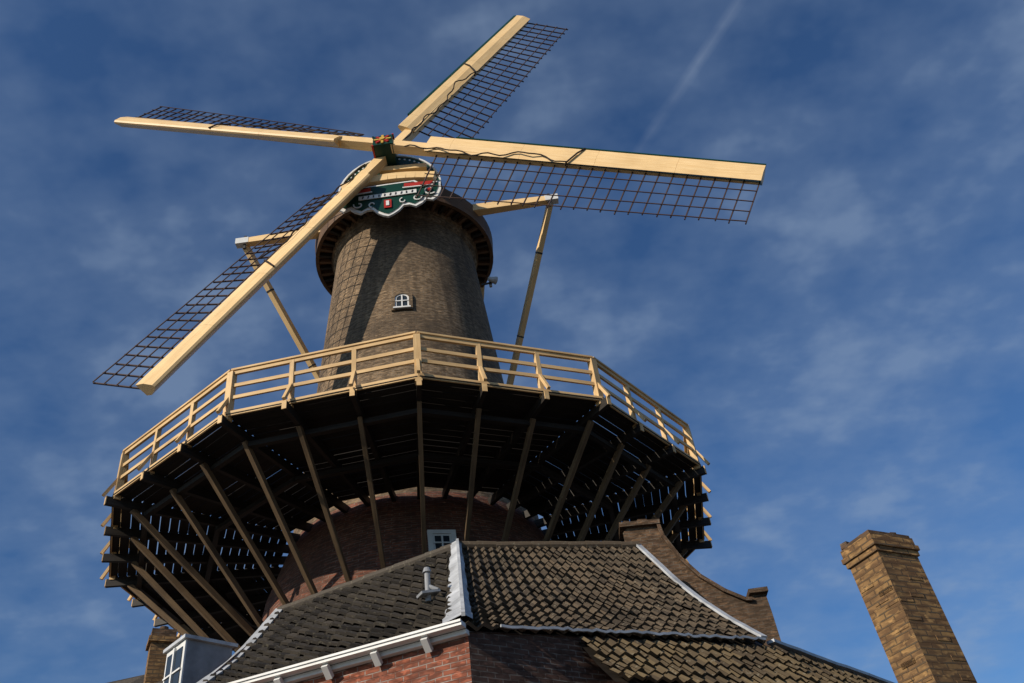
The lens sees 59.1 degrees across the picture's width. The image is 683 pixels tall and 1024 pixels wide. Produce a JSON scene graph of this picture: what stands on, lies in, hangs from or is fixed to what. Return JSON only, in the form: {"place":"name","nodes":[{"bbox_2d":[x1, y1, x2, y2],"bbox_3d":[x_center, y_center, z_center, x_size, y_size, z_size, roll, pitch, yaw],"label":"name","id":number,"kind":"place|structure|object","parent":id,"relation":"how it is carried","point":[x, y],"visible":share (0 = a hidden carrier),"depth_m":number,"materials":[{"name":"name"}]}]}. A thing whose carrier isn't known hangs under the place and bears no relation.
{"place":"outdoors","nodes":[
{"label":"outdoors","id":0,"kind":"place"},
{"bbox_2d":[108,675,162,682],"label":"house body","id":1,"kind":"structure","parent":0,"point":[138,679],"depth_m":17.34,"materials":[{"name":"grey tile"}]},
{"bbox_2d":[144,626,178,682],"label":"chimney","id":2,"kind":"object","parent":1,"relation":"on","point":[160,639],"visible":0.91,"depth_m":16.78,"materials":[{"name":"brown brick"}]},
{"bbox_2d":[162,634,237,682],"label":"dormer","id":3,"kind":"object","parent":1,"relation":"on","point":[190,658],"visible":1,"depth_m":15.57,"materials":[{"name":"wood"}]},
{"bbox_2d":[0,0,1023,682],"label":"sky","id":4,"kind":"structure","parent":0,"point":[845,360],"materials":[{"name":"blue"}]},
{"label":"ground","id":5,"kind":"structure","parent":0,"visible":0},
{"bbox_2d":[262,491,543,621],"bbox_3d":[-1.846,10.922,20.603,10.400,13.100,10.400,-8,-39,0],"label":"tower lower brick","id":6,"kind":"object","parent":5,"relation":"on","point":[400,524],"visible":0.2,"depth_m":21.40,"materials":[{"name":"red brick"}]},
{"bbox_2d":[127,401,687,651],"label":"gallery struts","id":7,"kind":"object","parent":6,"relation":"on","point":[203,583],"visible":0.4,"depth_m":20.06,"materials":[{"name":"brown wood"}]},
{"bbox_2d":[102,377,711,646],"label":"gallery joists","id":8,"kind":"object","parent":7,"relation":"on","point":[189,488],"visible":0.46,"depth_m":21.57,"materials":[{"name":"brown wood"}]},
{"bbox_2d":[109,375,704,640],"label":"gallery deck","id":9,"kind":"structure","parent":7,"relation":"on","point":[395,438],"depth_m":20.93,"materials":[{"name":"brown wood"}]},
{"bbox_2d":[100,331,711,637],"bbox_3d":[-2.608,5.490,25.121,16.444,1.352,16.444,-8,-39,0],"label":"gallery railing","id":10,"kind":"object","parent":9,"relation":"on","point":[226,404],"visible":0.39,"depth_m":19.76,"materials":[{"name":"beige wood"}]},
{"bbox_2d":[293,206,541,533],"bbox_3d":[-3.167,1.501,28.440,6.920,11.550,6.920,-8,-39,0],"label":"tower upper brick","id":11,"kind":"object","parent":6,"relation":"on","point":[427,259],"visible":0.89,"depth_m":27.94,"materials":[{"name":"brown brick"}]},
{"bbox_2d":[391,291,412,311],"bbox_3d":[-3.300,-1.208,27.087,0.640,0.817,0.276,-5,-40,-4],"label":"arched window","id":12,"kind":"structure","parent":11,"relation":"attached to","point":[400,303],"depth_m":27.04,"materials":[{"name":"paint"}]},
{"bbox_2d":[315,182,492,295],"bbox_3d":[-3.810,-3.081,32.252,6.320,0.860,6.320,-8,-39,0],"label":"cap ring","id":13,"kind":"object","parent":11,"relation":"on","point":[469,219],"visible":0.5,"depth_m":30.96,"materials":[{"name":"brown wood"}]},
{"bbox_2d":[481,277,497,287],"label":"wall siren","id":14,"kind":"structure","parent":11,"relation":"attached to","point":[493,280],"depth_m":30.14,"materials":[{"name":"metal"}]},
{"bbox_2d":[427,530,456,550],"bbox_3d":[-1.595,4.620,20.697,0.660,0.707,0.333,2,-41,-12],"label":"window","id":15,"kind":"structure","parent":6,"relation":"attached to","point":[437,539],"depth_m":20.77,"materials":[{"name":"white paint"}]},
{"bbox_2d":[214,550,766,682],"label":"house walls","id":16,"kind":"structure","parent":5,"relation":"on","point":[484,657],"depth_m":11.57,"materials":[{"name":"red brick"}]},
{"bbox_2d":[202,549,465,682],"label":"roof left tiles","id":17,"kind":"object","parent":16,"relation":"attached to","point":[380,609],"visible":0.88,"depth_m":14.89,"materials":[{"name":"grey tile"}]},
{"bbox_2d":[416,567,440,602],"bbox_3d":[-1.308,3.775,14.068,0.326,0.560,0.210,16,-45,-26],"label":"vent pipe","id":18,"kind":"object","parent":17,"relation":"on","point":[428,592],"visible":0.98,"depth_m":14.00,"materials":[{"name":"metal"}]},
{"bbox_2d":[229,619,468,682],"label":"gutter cornice","id":19,"kind":"structure","parent":16,"relation":"attached to","point":[376,656],"depth_m":11.62,"materials":[{"name":"white paint"}]},
{"bbox_2d":[197,538,766,682],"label":"lead flashings","id":20,"kind":"object","parent":16,"relation":"attached to","point":[459,603],"visible":0.88,"depth_m":16.37,"materials":[{"name":"grey lead"}]},
{"bbox_2d":[462,545,765,644],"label":"roof front tiles","id":21,"kind":"object","parent":16,"relation":"attached to","point":[619,588],"visible":0.97,"depth_m":14.86,"materials":[{"name":"brown tile"}]},
{"bbox_2d":[579,636,818,682],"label":"roof tiles","id":22,"kind":"object","parent":16,"relation":"attached to","point":[633,661],"visible":1,"depth_m":12.60,"materials":[{"name":"brown tile"}]},
{"bbox_2d":[766,639,893,682],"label":"side verge","id":23,"kind":"structure","parent":22,"relation":"attached to","point":[803,652],"depth_m":15.22,"materials":[{"name":"grey metal"}]},
{"bbox_2d":[772,644,880,682],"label":"roof side tiles","id":24,"kind":"object","parent":23,"relation":"attached to","point":[822,672],"visible":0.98,"depth_m":14.46,"materials":[{"name":"brown tile"}]},
{"bbox_2d":[619,519,780,647],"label":"gable parapet","id":25,"kind":"structure","parent":16,"relation":"on","point":[752,608],"depth_m":18.08,"materials":[{"name":"brown brick"}]},
{"bbox_3d":[5.838,5.625,8.218,4.000,3.800,3.800,-8,-39,0],"label":"brick outbuilding","id":26,"kind":"object","parent":5,"relation":"on","visible":0},
{"bbox_2d":[840,530,976,682],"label":"brick chimney","id":27,"kind":"object","parent":26,"relation":"on","point":[917,637],"visible":1,"depth_m":9.95,"materials":[{"name":"brown brick"}]},
{"bbox_3d":[-3.963,-4.176,33.551,5.500,2.700,5.500,-8,-39,0],"label":"cap","id":28,"kind":"object","parent":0,"visible":0},
{"bbox_2d":[371,133,396,165],"bbox_3d":[-4.124,-5.306,31.788,0.840,1.592,4.026,-8,-39,0],"label":"windshaft head","id":29,"kind":"object","parent":28,"relation":"on","point":[381,146],"visible":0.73,"depth_m":30.53},
{"bbox_2d":[114,117,372,150],"bbox_3d":[-9.803,-7.675,32.900,10.743,5.844,0.586,-12,-40,5],"label":"sail stock","id":30,"kind":"object","parent":29,"relation":"attached to","point":[347,142],"visible":0.98,"depth_m":32.42,"materials":[{"name":"beige paint"}]},
{"bbox_2d":[136,106,363,136],"bbox_3d":[-10.150,-8.233,33.939,9.627,6.395,1.336,-11,-40,4],"label":"sail lattice","id":31,"kind":"object","parent":30,"relation":"attached to","point":[304,130],"visible":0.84,"depth_m":34.56,"materials":[{"name":"brown wood"}]},
{"bbox_2d":[136,156,386,395],"bbox_3d":[-6.712,-2.631,26.622,6.676,10.937,0.649,6,-41,-16],"label":"sail stock","id":32,"kind":"object","parent":29,"relation":"attached to","point":[166,368],"visible":0.98,"depth_m":25.27,"materials":[{"name":"beige paint"}]},
{"bbox_2d":[92,164,365,389],"bbox_3d":[-7.829,-2.166,26.529,6.859,9.883,1.845,8,-42,-18],"label":"sail lattice","id":33,"kind":"object","parent":32,"relation":"attached to","point":[268,251],"visible":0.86,"depth_m":26.01,"materials":[{"name":"brown wood"}]},
{"bbox_2d":[395,15,529,154],"bbox_3d":[-1.884,-10.270,35.302,6.671,11.200,0.449,5,-41,-15],"label":"sail stock","id":34,"kind":"object","parent":29,"relation":"attached to","point":[480,57],"visible":0.98,"depth_m":34.94,"materials":[{"name":"beige paint"}]},
{"bbox_2d":[405,23,567,138],"bbox_3d":[-0.763,-10.465,35.668,7.361,9.942,0.580,4,-41,-14],"label":"sail lattice","id":35,"kind":"object","parent":34,"relation":"attached to","point":[501,87],"visible":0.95,"depth_m":35.30,"materials":[{"name":"brown wood"}]},
{"bbox_2d":[390,136,765,184],"bbox_3d":[1.485,-5.682,28.301,11.594,6.199,0.431,-13,-40,6],"label":"sail stock","id":36,"kind":"object","parent":29,"relation":"attached to","point":[751,173],"visible":0.98,"depth_m":27.81,"materials":[{"name":"beige paint"}]},
{"bbox_2d":[404,144,759,224],"bbox_3d":[1.865,-4.900,27.440,10.382,6.980,0.589,-13,-40,7],"label":"sail lattice","id":37,"kind":"object","parent":36,"relation":"attached to","point":[584,186],"visible":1,"depth_m":27.43,"materials":[{"name":"brown wood"}]},
{"bbox_2d":[338,155,441,190],"bbox_3d":[-4.139,-5.431,31.031,3.500,1.848,1.570,-8,-39,0],"label":"cap front","id":38,"kind":"object","parent":28,"relation":"on","point":[407,168],"visible":0.52,"depth_m":30.51,"materials":[{"name":"beige paint"}]},
{"bbox_2d":[339,180,440,217],"bbox_3d":[-4.023,-4.603,29.277,3.500,1.570,0.175,-8,-39,0],"label":"painted beard board","id":39,"kind":"object","parent":38,"relation":"attached to","point":[388,200],"visible":0.77,"depth_m":29.29,"materials":[{"name":"green paint"}]},
{"bbox_2d":[235,193,558,384],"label":"tail beams","id":40,"kind":"structure","parent":28,"relation":"attached to","point":[245,243],"depth_m":31.16,"materials":[{"name":"beige paint"}]}
]}

